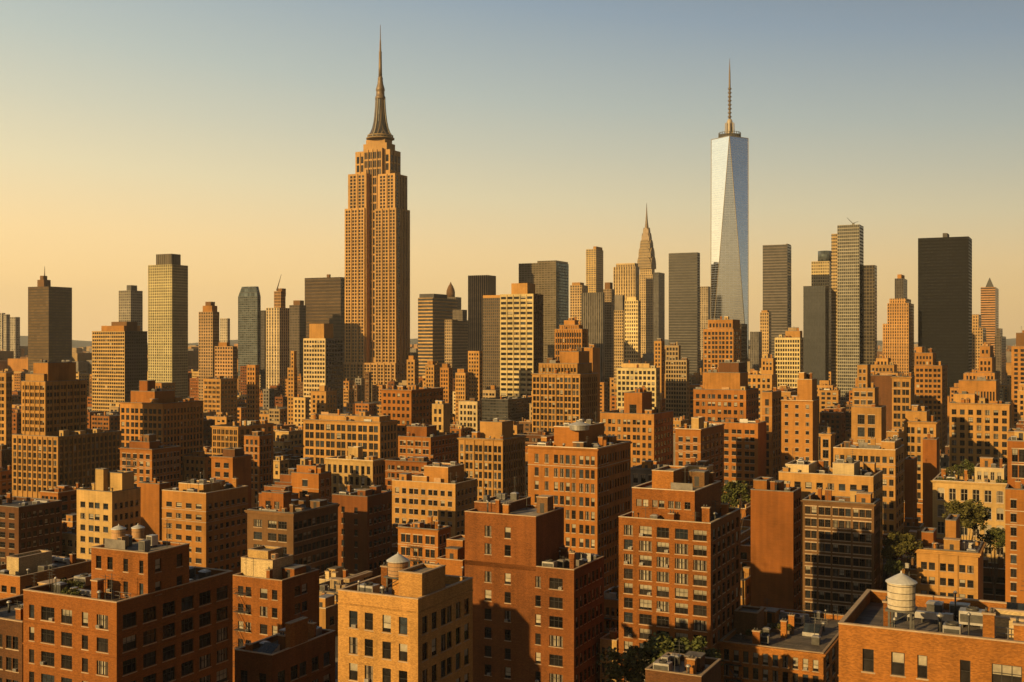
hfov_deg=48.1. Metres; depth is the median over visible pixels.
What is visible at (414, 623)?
tan brick block
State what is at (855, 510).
window
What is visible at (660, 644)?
tree
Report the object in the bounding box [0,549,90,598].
brick walkup
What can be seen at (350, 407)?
apartment house
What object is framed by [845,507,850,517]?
window
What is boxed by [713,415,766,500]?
brick apartment block
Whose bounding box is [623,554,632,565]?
window
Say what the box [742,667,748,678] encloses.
window
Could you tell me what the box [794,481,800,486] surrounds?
window
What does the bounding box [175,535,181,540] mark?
window
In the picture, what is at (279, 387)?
brick house
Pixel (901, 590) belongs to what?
water tank
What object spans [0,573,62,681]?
brick apartment block
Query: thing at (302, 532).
dark brick warehouse
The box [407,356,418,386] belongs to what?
tan apartment tower
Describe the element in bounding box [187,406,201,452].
window
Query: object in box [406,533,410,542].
window
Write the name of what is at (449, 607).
window
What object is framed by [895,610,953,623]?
roof duct
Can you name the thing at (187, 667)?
window
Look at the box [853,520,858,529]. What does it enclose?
window
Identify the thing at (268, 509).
roof duct
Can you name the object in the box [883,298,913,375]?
art deco tower
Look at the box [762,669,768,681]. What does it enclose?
window
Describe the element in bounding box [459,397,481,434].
cream house block
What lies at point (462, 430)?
brick house
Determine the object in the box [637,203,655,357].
spire skyscraper
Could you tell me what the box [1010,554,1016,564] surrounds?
window
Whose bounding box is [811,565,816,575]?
window
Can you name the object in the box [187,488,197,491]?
air handler
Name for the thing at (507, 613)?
window
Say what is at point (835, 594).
window
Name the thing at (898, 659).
window
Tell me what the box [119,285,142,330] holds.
grey office tower
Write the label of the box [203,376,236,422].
tan apartment block
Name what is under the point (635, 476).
window
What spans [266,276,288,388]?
office tower
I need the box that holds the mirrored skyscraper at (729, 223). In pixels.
[710,59,748,358]
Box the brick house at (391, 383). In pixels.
[387,379,398,388]
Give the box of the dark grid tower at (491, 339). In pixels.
[483,295,499,389]
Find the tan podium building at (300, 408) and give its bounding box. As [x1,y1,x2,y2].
[293,394,308,428]
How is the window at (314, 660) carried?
in the brick walkup at (304, 654)
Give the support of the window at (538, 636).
in the brick apartment block at (534, 620)
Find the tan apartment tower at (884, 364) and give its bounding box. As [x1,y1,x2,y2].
[871,354,900,375]
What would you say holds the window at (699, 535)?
in the brick apartment block at (679, 561)
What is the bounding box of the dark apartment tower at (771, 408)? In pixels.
[762,383,780,479]
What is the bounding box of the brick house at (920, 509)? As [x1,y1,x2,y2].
[904,499,922,522]
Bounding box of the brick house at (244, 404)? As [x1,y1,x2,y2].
[238,401,246,406]
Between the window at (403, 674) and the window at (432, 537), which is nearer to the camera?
the window at (403, 674)
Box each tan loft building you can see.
[302,407,397,463]
[913,514,985,599]
[1007,426,1023,437]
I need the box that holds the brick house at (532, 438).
[517,427,553,445]
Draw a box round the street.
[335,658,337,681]
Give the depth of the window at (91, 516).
343.92 m
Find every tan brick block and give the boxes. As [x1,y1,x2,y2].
[162,470,247,573]
[337,561,472,681]
[392,456,477,536]
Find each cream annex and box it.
[600,624,618,681]
[684,456,713,478]
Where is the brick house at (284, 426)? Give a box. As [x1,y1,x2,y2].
[273,421,295,428]
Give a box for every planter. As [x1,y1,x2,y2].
[59,579,84,588]
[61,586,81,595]
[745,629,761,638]
[769,622,794,633]
[937,477,953,480]
[996,479,1006,482]
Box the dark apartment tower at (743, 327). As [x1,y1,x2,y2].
[740,324,746,371]
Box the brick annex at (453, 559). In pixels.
[436,535,464,575]
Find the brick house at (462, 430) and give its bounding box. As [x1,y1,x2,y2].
[450,422,470,436]
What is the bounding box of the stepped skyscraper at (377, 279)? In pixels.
[343,25,409,399]
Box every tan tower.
[570,282,587,324]
[614,295,624,383]
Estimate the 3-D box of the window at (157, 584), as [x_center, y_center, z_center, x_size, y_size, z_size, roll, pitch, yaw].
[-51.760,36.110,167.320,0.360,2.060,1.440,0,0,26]
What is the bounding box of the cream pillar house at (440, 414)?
[432,400,449,432]
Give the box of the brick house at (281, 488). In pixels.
[258,484,298,506]
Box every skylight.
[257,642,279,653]
[802,623,821,635]
[1006,602,1023,609]
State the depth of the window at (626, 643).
211.24 m
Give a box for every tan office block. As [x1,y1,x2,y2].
[457,414,526,499]
[531,345,598,432]
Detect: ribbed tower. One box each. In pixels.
[148,254,187,399]
[581,292,604,381]
[613,263,638,300]
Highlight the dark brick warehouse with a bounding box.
[244,490,339,575]
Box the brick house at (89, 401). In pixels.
[87,396,91,406]
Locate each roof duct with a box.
[34,499,48,502]
[52,556,69,563]
[70,587,90,597]
[259,508,277,510]
[780,610,808,619]
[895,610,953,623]
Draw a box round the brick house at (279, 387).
[270,383,282,396]
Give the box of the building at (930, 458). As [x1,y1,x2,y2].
[923,432,938,527]
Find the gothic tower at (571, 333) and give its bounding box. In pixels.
[555,315,587,360]
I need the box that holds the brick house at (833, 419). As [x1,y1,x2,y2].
[820,408,843,443]
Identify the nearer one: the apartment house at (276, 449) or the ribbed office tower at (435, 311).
the apartment house at (276, 449)
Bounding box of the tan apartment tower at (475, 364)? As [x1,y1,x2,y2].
[468,351,482,400]
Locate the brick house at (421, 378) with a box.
[419,376,424,382]
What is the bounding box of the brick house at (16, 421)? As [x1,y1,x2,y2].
[12,408,20,433]
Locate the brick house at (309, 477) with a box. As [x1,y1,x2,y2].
[291,457,331,501]
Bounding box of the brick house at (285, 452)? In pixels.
[280,449,288,454]
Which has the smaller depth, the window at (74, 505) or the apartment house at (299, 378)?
the window at (74, 505)
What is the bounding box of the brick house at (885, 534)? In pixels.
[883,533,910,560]
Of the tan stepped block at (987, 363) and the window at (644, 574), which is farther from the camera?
the tan stepped block at (987, 363)
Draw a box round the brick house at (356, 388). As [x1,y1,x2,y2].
[353,382,359,400]
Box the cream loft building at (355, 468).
[323,446,384,502]
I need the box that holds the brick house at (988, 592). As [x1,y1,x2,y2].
[983,557,1004,601]
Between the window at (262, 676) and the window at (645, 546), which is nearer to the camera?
the window at (262, 676)
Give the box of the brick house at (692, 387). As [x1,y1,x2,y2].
[689,381,702,424]
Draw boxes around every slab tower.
[586,246,602,292]
[669,252,699,374]
[763,244,790,357]
[803,286,828,383]
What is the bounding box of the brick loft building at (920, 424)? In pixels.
[902,403,940,499]
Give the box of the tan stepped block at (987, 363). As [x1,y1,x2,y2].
[965,342,999,401]
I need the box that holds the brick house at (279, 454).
[273,452,288,458]
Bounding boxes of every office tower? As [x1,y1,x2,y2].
[0,313,4,350]
[3,314,9,350]
[10,317,19,357]
[12,360,120,497]
[28,266,71,372]
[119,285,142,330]
[220,318,229,341]
[261,310,265,388]
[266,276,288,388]
[289,300,305,375]
[303,324,342,417]
[418,294,456,377]
[445,310,467,377]
[468,275,495,350]
[500,283,542,396]
[653,272,664,352]
[700,286,710,359]
[750,332,761,370]
[775,327,802,387]
[895,274,906,297]
[918,233,971,394]
[995,328,1005,383]
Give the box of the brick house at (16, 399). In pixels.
[12,395,20,403]
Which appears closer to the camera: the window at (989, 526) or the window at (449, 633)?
the window at (449, 633)
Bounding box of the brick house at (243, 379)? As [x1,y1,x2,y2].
[240,364,249,394]
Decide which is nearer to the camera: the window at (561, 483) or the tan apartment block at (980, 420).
the window at (561, 483)
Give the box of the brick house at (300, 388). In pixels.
[297,382,302,395]
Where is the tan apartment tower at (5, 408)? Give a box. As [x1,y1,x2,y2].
[0,370,11,446]
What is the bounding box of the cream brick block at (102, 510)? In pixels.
[76,468,140,559]
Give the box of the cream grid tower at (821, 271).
[811,251,830,370]
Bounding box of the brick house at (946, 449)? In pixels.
[945,445,948,455]
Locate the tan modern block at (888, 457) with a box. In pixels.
[833,435,903,535]
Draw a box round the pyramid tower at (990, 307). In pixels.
[981,278,998,356]
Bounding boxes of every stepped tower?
[199,302,218,399]
[287,351,296,423]
[972,314,985,369]
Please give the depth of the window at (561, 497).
294.50 m
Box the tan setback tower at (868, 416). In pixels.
[851,364,885,443]
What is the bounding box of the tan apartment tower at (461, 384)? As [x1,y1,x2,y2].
[455,368,468,421]
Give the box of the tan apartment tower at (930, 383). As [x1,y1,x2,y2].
[915,347,946,451]
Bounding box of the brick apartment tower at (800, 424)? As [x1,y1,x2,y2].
[780,372,818,469]
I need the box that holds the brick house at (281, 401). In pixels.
[275,395,286,406]
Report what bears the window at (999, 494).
in the cream mansion block at (984, 487)
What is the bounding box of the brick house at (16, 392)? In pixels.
[12,390,20,394]
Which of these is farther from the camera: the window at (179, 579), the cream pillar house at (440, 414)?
the cream pillar house at (440, 414)
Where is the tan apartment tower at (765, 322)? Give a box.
[760,310,770,357]
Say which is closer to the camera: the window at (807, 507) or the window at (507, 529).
the window at (507, 529)
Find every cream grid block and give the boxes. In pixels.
[617,360,659,409]
[665,342,688,418]
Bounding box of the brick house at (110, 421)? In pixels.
[91,411,119,429]
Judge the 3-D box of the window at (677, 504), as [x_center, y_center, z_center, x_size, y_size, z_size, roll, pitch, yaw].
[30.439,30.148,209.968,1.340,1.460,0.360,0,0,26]
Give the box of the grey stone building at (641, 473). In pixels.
[631,458,665,510]
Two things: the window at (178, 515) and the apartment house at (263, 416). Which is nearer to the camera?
the window at (178, 515)
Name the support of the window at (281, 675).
in the brick walkup at (304, 654)
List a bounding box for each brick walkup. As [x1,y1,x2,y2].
[0,489,61,564]
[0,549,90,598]
[234,614,335,681]
[384,454,439,490]
[396,515,451,566]
[604,578,618,634]
[645,640,720,681]
[718,599,843,681]
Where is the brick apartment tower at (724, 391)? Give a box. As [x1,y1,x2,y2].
[693,358,758,422]
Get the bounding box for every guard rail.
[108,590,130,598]
[995,627,1013,637]
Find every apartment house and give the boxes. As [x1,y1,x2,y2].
[0,465,11,494]
[12,375,13,390]
[13,369,27,372]
[14,373,25,390]
[62,513,76,527]
[62,521,76,557]
[106,411,119,414]
[109,404,119,411]
[155,382,174,389]
[183,450,211,480]
[191,370,198,377]
[203,410,215,417]
[203,446,211,453]
[206,412,233,424]
[237,392,246,398]
[237,407,246,422]
[259,407,268,413]
[259,411,268,422]
[263,387,273,408]
[269,405,286,423]
[273,425,285,438]
[273,437,291,448]
[273,447,292,453]
[273,455,288,478]
[274,425,302,448]
[279,376,286,396]
[297,374,302,381]
[319,566,363,583]
[319,576,357,599]
[319,590,337,634]
[343,378,352,389]
[343,389,353,405]
[346,401,354,413]
[355,376,364,400]
[371,383,375,400]
[376,404,380,414]
[377,382,385,400]
[392,542,397,555]
[450,414,454,423]
[453,391,454,413]
[483,385,499,397]
[513,421,522,434]
[525,447,527,460]
[525,461,527,496]
[529,403,531,419]
[600,382,607,411]
[673,416,688,427]
[673,428,674,465]
[741,517,750,540]
[741,562,750,604]
[801,561,802,609]
[819,387,840,427]
[819,426,826,431]
[819,437,820,459]
[845,430,850,440]
[883,559,889,590]
[886,428,903,443]
[891,555,916,592]
[904,517,923,533]
[909,529,921,562]
[940,454,948,471]
[947,395,949,422]
[1000,383,1008,400]
[1000,387,1003,400]
[1006,375,1010,398]
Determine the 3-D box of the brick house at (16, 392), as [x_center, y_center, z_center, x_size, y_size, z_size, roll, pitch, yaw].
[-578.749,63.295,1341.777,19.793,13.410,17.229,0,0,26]
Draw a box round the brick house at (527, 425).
[519,417,531,432]
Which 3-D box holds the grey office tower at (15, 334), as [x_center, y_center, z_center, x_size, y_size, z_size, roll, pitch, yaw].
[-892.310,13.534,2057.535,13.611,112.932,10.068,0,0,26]
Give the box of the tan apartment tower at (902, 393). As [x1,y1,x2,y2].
[891,372,914,429]
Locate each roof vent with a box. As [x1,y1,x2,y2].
[6,600,11,612]
[97,590,102,598]
[380,586,385,593]
[686,664,690,673]
[936,613,943,631]
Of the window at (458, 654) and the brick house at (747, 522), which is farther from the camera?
the brick house at (747, 522)
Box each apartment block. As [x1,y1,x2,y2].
[0,369,13,374]
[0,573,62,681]
[22,524,232,681]
[76,372,89,396]
[118,434,181,487]
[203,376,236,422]
[233,545,319,681]
[244,428,272,507]
[310,385,336,413]
[464,477,603,681]
[600,385,672,466]
[610,377,613,385]
[610,384,616,410]
[618,465,740,681]
[674,416,724,495]
[689,374,695,384]
[692,373,702,383]
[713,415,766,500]
[777,385,796,394]
[778,449,882,589]
[780,385,796,399]
[800,486,881,614]
[817,380,835,395]
[838,572,1023,681]
[871,369,895,437]
[948,373,1012,474]
[949,383,958,401]
[1005,430,1023,602]
[1017,383,1023,421]
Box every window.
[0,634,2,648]
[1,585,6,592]
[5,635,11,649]
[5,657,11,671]
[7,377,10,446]
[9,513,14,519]
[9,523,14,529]
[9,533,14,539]
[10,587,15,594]
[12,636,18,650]
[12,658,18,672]
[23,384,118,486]
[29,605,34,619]
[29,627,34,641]
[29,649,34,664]
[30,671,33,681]
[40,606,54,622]
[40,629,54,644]
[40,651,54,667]
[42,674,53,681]
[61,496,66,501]
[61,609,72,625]
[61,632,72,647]
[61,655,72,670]
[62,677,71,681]
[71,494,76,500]
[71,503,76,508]
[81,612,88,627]
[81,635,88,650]
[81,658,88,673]
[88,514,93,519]
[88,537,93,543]
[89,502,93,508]
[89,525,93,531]
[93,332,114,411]
[94,503,99,508]
[94,514,99,520]
[94,526,99,532]
[94,537,99,543]
[95,556,101,569]
[95,614,108,630]
[96,637,108,653]
[96,661,108,677]
[106,579,112,593]
[107,557,112,570]
[122,612,136,630]
[122,634,136,653]
[122,657,136,676]
[123,559,128,572]
[123,581,128,595]
[139,560,143,574]
[140,583,142,594]
[143,606,156,623]
[143,628,156,646]
[143,651,156,669]
[143,673,155,681]
[155,559,161,573]
[155,581,160,595]
[162,601,175,618]
[162,623,175,640]
[162,645,175,662]
[163,667,175,681]
[166,512,171,517]
[175,502,181,507]
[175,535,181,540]
[176,513,181,518]
[176,524,181,529]
[176,553,182,567]
[176,575,182,590]
[181,595,193,612]
[181,617,193,634]
[181,638,193,655]
[181,660,193,677]
[185,503,191,508]
[185,525,191,530]
[185,535,191,541]
[186,514,191,519]
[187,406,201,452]
[195,526,201,531]
[195,536,201,542]
[195,547,201,553]
[195,558,201,563]
[196,504,201,509]
[196,515,201,520]
[199,590,211,606]
[199,612,211,628]
[199,633,211,649]
[199,654,211,670]
[199,675,209,681]
[216,586,227,601]
[216,606,227,622]
[216,627,227,643]
[216,648,227,664]
[217,668,227,681]
[223,472,228,477]
[224,463,228,468]
[238,586,243,596]
[241,670,246,681]
[245,587,250,597]
[245,604,250,614]
[246,622,250,632]
[253,532,261,540]
[254,519,261,527]
[259,588,267,599]
[259,606,267,617]
[260,624,267,635]
[260,673,265,681]
[265,501,270,508]
[268,520,276,528]
[268,533,276,541]
[271,590,277,600]
[271,608,277,618]
[271,626,276,635]
[275,501,279,509]
[278,521,286,529]
[278,534,286,542]
[278,670,284,681]
[290,665,298,681]
[294,522,298,530]
[294,534,297,542]
[294,547,298,555]
[294,585,300,597]
[294,603,300,614]
[299,661,306,677]
[301,583,307,594]
[301,601,307,612]
[302,479,307,486]
[302,489,307,497]
[304,341,341,411]
[311,656,318,672]
[312,517,315,525]
[312,530,316,538]
[312,542,316,550]
[312,554,315,562]
[323,652,330,667]
[324,674,328,681]
[329,616,334,626]
[344,175,406,383]
[348,611,357,629]
[348,637,357,655]
[348,663,357,681]
[364,613,373,631]
[364,639,373,657]
[364,665,372,681]
[382,615,391,633]
[382,641,391,660]
[383,668,390,681]
[398,617,407,635]
[398,644,407,662]
[400,670,406,681]
[401,533,405,542]
[401,546,405,555]
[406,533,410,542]
[406,546,409,555]
[413,534,417,543]
[418,534,422,543]
[418,548,422,557]
[421,509,425,515]
[422,616,427,635]
[422,642,427,662]
[422,669,426,681]
[425,535,429,544]
[425,548,429,557]
[430,535,434,545]
[430,549,434,558]
[431,612,437,631]
[431,638,437,657]
[432,664,437,681]
[440,490,444,496]
[440,500,444,506]
[441,608,446,626]
[441,634,446,652]
[441,660,446,678]
[447,511,451,517]
[447,605,452,624]
[447,631,452,649]
[447,657,452,675]
[455,602,460,620]
[455,627,460,646]
[455,652,460,671]
[464,598,469,616]
[464,623,469,641]
[464,648,469,666]
[464,673,467,681]
[484,526,491,537]
[484,543,490,554]
[484,571,490,582]
[484,590,491,601]
[484,608,491,620]
[484,646,491,657]
[484,664,491,676]
[485,627,491,638]
[504,527,510,538]
[504,545,510,556]
[504,573,510,584]
[504,611,510,622]
[504,629,510,641]
[504,648,510,660]
[504,667,510,678]
[505,592,510,603]
[521,443,523,495]
[533,368,596,431]
[534,296,538,370]
[534,454,538,462]
[534,481,538,489]
[535,467,538,476]
[535,576,540,588]
[535,595,540,607]
[535,614,540,626]
[535,633,540,645]
[535,652,540,664]
[535,671,540,681]
[544,468,548,476]
[544,481,548,490]
[545,454,548,463]
[549,597,562,609]
[549,616,562,628]
[549,635,562,648]
[549,654,562,667]
[550,578,562,590]
[550,673,562,681]
[554,455,557,463]
[554,468,557,477]
[554,482,557,490]
[554,495,557,504]
[560,455,563,463]
[560,469,563,477]
[560,482,563,491]
[560,496,563,504]
[565,455,569,464]
[565,469,569,477]
[565,483,569,491]
[565,496,569,505]
[565,510,569,519]
[565,524,569,532]
[565,537,569,546]
[571,455,575,464]
[571,469,575,478]
[571,483,575,492]
[571,497,575,505]
[571,510,575,519]
[571,538,575,547]
[572,524,575,533]
[579,483,583,492]
[579,497,583,506]
[579,511,583,520]
[579,538,583,547]
[585,456,589,465]
[585,470,589,479]
[585,511,589,520]
[585,525,589,534]
[585,539,589,548]
[590,456,594,465]
[590,470,594,479]
[590,512,594,520]
[590,526,594,534]
[590,539,594,548]
[591,484,594,493]
[591,498,594,507]
[623,525,632,535]
[623,539,632,550]
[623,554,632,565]
[623,568,632,579]
[623,583,632,594]
[623,597,632,608]
[623,612,632,623]
[623,641,632,651]
[624,627,632,638]
[630,404,636,412]
[633,473,637,483]
[639,526,651,537]
[639,541,651,552]
[639,555,651,566]
[639,570,651,581]
[639,599,651,610]
[639,614,651,625]
[640,584,651,596]
[640,628,651,639]
[641,474,645,483]
[656,527,669,538]
[656,542,669,553]
[656,557,669,568]
[656,571,669,583]
[656,586,669,598]
[656,601,668,612]
[656,616,669,627]
[658,500,664,508]
[666,362,688,418]
[668,501,673,508]
[670,425,671,464]
[674,529,688,540]
[674,543,688,555]
[674,573,688,585]
[674,588,688,600]
[674,603,688,615]
[674,618,687,629]
[675,501,680,509]
[675,558,688,570]
[675,633,687,639]
[684,502,690,510]
[693,530,706,541]
[693,545,706,556]
[693,560,706,571]
[693,575,706,586]
[693,590,706,601]
[693,605,706,617]
[693,620,706,632]
[723,665,729,676]
[724,649,728,660]
[733,650,738,662]
[733,666,738,677]
[741,552,746,559]
[742,651,748,663]
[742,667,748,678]
[752,652,758,664]
[752,668,758,680]
[762,654,768,665]
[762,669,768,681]
[772,655,778,667]
[773,670,777,681]
[776,340,783,385]
[782,656,788,668]
[783,672,787,681]
[792,657,798,669]
[793,673,797,681]
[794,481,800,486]
[802,658,807,670]
[803,674,807,681]
[805,482,811,489]
[805,505,810,514]
[805,517,810,526]
[805,529,810,538]
[805,541,810,550]
[805,553,810,562]
[805,565,810,574]
[805,577,810,586]
[805,589,810,598]
[805,601,810,610]
[811,505,816,514]
[811,517,816,526]
[811,529,816,538]
[811,541,816,551]
[811,553,816,563]
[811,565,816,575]
[811,578,816,587]
[811,590,816,599]
[811,602,816,610]
[812,660,818,672]
[813,676,817,681]
[816,483,822,489]
[818,506,824,515]
[818,518,824,527]
[818,530,824,539]
[818,542,824,551]
[818,554,824,563]
[818,566,824,575]
[818,578,824,588]
[818,590,824,600]
[818,602,824,612]
[822,439,828,447]
[822,449,828,458]
[824,460,828,466]
[825,506,830,515]
[825,518,830,527]
[825,530,830,540]
[825,542,830,552]
[825,555,830,564]
[825,567,830,576]
[825,579,830,588]
[825,591,830,600]
[825,603,830,612]
[826,654,829,668]
[826,670,829,681]
[828,483,833,490]
[832,507,838,516]
[832,519,838,528]
[832,531,838,540]
[832,543,838,552]
[832,555,838,564]
[832,567,838,577]
[832,579,838,589]
[832,592,838,601]
[832,604,838,613]
[832,647,835,661]
[832,662,835,676]
[838,484,845,491]
[839,507,844,516]
[839,519,844,528]
[839,531,844,541]
[839,544,844,553]
[839,556,844,565]
[839,568,844,577]
[839,580,844,589]
[839,592,844,602]
[839,604,844,614]
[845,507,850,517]
[845,520,850,529]
[845,532,850,541]
[845,544,850,553]
[845,556,850,566]
[845,568,850,578]
[845,581,850,590]
[845,593,850,602]
[850,484,856,489]
[853,508,858,517]
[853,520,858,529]
[853,532,858,542]
[853,545,858,554]
[853,557,858,566]
[853,569,858,578]
[853,581,858,591]
[853,594,858,601]
[854,391,859,396]
[854,399,859,404]
[857,414,864,424]
[857,426,864,436]
[859,508,864,518]
[859,521,864,530]
[859,533,864,542]
[859,545,864,554]
[859,557,864,567]
[859,570,864,579]
[859,582,864,591]
[861,649,874,673]
[862,485,867,491]
[865,509,871,518]
[865,521,871,530]
[865,533,871,543]
[865,546,871,555]
[865,558,871,567]
[865,570,871,580]
[865,582,871,589]
[868,414,874,424]
[868,427,874,437]
[874,510,874,565]
[882,457,886,463]
[882,468,886,474]
[889,457,893,463]
[889,468,893,474]
[889,479,893,486]
[889,491,893,497]
[889,502,893,508]
[889,513,893,520]
[889,525,893,531]
[890,652,905,677]
[916,356,930,402]
[916,655,928,680]
[921,562,926,569]
[921,576,926,584]
[928,562,934,570]
[928,577,934,584]
[937,487,944,500]
[937,504,944,517]
[937,521,944,534]
[939,578,945,585]
[940,563,945,571]
[948,564,953,572]
[948,578,953,586]
[949,488,955,500]
[959,565,965,573]
[959,579,965,587]
[960,489,967,501]
[960,526,967,535]
[960,660,969,681]
[967,565,973,573]
[967,580,973,588]
[968,417,972,422]
[972,489,979,502]
[972,524,979,536]
[977,471,981,480]
[983,576,992,582]
[983,587,992,594]
[984,490,991,502]
[984,508,991,520]
[984,524,991,535]
[984,543,991,554]
[990,472,994,480]
[992,663,1021,681]
[996,491,1003,503]
[996,508,1003,520]
[996,545,1003,555]
[996,577,1004,583]
[996,589,1004,595]
[997,472,1000,480]
[1002,418,1006,423]
[1010,498,1016,508]
[1010,512,1016,522]
[1010,526,1016,536]
[1010,540,1016,550]
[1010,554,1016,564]
[1010,567,1016,577]
[1010,581,1016,591]
[1010,595,1016,602]
[1011,448,1017,462]
[1011,464,1017,478]
[1018,448,1023,462]
[1018,464,1023,478]
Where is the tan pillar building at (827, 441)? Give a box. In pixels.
[819,423,835,467]
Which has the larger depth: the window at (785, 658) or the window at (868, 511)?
the window at (868, 511)
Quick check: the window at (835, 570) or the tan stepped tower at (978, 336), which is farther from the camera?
the tan stepped tower at (978, 336)
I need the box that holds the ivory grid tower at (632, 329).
[625,297,640,362]
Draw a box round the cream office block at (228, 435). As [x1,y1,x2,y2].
[210,419,273,455]
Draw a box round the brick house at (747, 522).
[741,515,750,526]
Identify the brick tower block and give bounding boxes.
[210,447,251,508]
[332,483,391,579]
[581,344,599,421]
[750,477,800,609]
[905,451,916,521]
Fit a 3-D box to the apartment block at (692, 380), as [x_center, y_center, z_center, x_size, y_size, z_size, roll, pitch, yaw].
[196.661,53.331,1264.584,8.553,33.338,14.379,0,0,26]
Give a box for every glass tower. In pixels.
[238,286,260,375]
[519,260,568,362]
[831,224,876,403]
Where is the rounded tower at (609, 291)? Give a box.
[603,282,614,377]
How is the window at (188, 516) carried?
in the tan brick block at (207, 521)
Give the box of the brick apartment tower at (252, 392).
[247,365,258,420]
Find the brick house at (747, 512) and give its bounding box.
[721,498,750,518]
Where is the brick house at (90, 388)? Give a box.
[89,381,91,396]
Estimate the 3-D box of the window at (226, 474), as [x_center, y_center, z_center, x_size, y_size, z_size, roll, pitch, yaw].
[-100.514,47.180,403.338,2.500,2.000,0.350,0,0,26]
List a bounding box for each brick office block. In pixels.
[119,380,203,480]
[380,384,443,456]
[398,418,458,462]
[525,411,631,590]
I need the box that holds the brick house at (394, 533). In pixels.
[392,521,411,543]
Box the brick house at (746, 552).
[741,536,750,569]
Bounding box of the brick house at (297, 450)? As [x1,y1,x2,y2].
[293,445,302,457]
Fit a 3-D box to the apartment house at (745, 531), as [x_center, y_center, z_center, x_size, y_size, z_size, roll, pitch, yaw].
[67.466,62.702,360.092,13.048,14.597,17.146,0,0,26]
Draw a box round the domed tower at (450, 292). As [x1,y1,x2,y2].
[446,282,460,309]
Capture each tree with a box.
[597,645,651,681]
[642,632,707,678]
[704,648,724,665]
[721,481,750,527]
[880,530,922,575]
[883,559,904,576]
[942,499,990,539]
[944,466,956,475]
[954,459,977,476]
[977,527,1004,600]
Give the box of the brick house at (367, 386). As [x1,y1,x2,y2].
[365,372,370,402]
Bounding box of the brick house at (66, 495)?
[39,482,84,518]
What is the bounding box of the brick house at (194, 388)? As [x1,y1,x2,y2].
[190,377,198,399]
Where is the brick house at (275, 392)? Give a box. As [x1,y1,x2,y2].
[274,389,277,405]
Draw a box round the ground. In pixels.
[0,390,1010,657]
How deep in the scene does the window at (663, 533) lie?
208.12 m
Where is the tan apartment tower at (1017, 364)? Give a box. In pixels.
[1011,330,1023,427]
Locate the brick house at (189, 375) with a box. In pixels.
[188,373,191,395]
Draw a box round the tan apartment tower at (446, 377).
[440,364,452,413]
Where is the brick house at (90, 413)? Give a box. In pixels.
[87,410,103,427]
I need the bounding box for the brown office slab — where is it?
[305,274,344,361]
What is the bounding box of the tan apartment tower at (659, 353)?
[654,339,664,397]
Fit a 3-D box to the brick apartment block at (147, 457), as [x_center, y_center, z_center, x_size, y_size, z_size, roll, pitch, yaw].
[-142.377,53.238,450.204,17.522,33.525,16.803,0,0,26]
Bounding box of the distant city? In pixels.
[0,344,1015,378]
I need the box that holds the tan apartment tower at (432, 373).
[425,361,439,386]
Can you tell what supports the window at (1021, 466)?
in the brick apartment block at (1014, 536)
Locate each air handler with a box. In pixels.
[74,573,90,587]
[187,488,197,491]
[316,625,321,636]
[339,490,348,494]
[360,582,379,592]
[537,441,548,445]
[542,559,556,566]
[653,659,672,670]
[761,633,769,644]
[795,614,803,625]
[943,621,961,634]
[959,606,984,629]
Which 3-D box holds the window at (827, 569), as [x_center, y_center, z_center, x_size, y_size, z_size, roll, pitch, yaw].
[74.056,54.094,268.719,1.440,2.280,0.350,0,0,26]
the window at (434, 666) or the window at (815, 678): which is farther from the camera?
the window at (815, 678)
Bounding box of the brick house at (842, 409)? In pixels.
[824,404,844,437]
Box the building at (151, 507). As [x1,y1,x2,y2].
[138,477,169,539]
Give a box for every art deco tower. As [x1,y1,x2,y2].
[703,316,740,371]
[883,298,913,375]
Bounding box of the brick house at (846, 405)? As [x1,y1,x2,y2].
[834,401,851,430]
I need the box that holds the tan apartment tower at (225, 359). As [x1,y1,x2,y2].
[215,342,236,377]
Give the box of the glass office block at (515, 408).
[481,395,531,420]
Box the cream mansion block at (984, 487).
[931,454,1007,562]
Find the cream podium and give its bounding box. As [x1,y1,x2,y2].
[748,353,776,420]
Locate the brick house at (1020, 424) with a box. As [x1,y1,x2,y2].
[1016,419,1023,427]
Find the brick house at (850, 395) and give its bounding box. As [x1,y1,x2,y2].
[849,390,851,403]
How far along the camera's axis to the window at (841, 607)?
267.36 m
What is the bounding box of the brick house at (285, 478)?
[274,468,296,485]
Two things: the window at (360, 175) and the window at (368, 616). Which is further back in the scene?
the window at (360, 175)
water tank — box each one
[111,524,125,539]
[131,524,144,538]
[384,553,409,591]
[568,420,589,430]
[885,571,916,629]
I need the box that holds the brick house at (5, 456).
[0,445,11,468]
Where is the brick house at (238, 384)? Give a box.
[238,376,239,392]
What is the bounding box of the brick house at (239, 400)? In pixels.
[237,397,246,406]
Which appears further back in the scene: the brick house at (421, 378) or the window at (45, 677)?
the brick house at (421, 378)
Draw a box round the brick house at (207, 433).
[203,417,214,445]
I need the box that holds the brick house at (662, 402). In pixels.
[660,393,664,409]
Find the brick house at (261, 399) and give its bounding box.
[259,391,262,406]
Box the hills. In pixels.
[20,336,1015,347]
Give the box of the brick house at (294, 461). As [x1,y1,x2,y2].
[286,454,299,467]
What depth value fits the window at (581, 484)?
292.13 m
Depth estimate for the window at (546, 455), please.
296.37 m
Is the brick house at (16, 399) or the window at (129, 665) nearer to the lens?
the window at (129, 665)
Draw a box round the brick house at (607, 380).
[605,378,609,408]
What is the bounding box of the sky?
[0,0,1023,342]
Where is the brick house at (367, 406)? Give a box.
[355,401,378,414]
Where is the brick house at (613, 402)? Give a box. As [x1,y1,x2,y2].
[611,395,616,410]
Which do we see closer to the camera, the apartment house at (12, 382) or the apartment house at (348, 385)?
the apartment house at (348, 385)
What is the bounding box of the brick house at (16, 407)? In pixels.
[12,404,20,411]

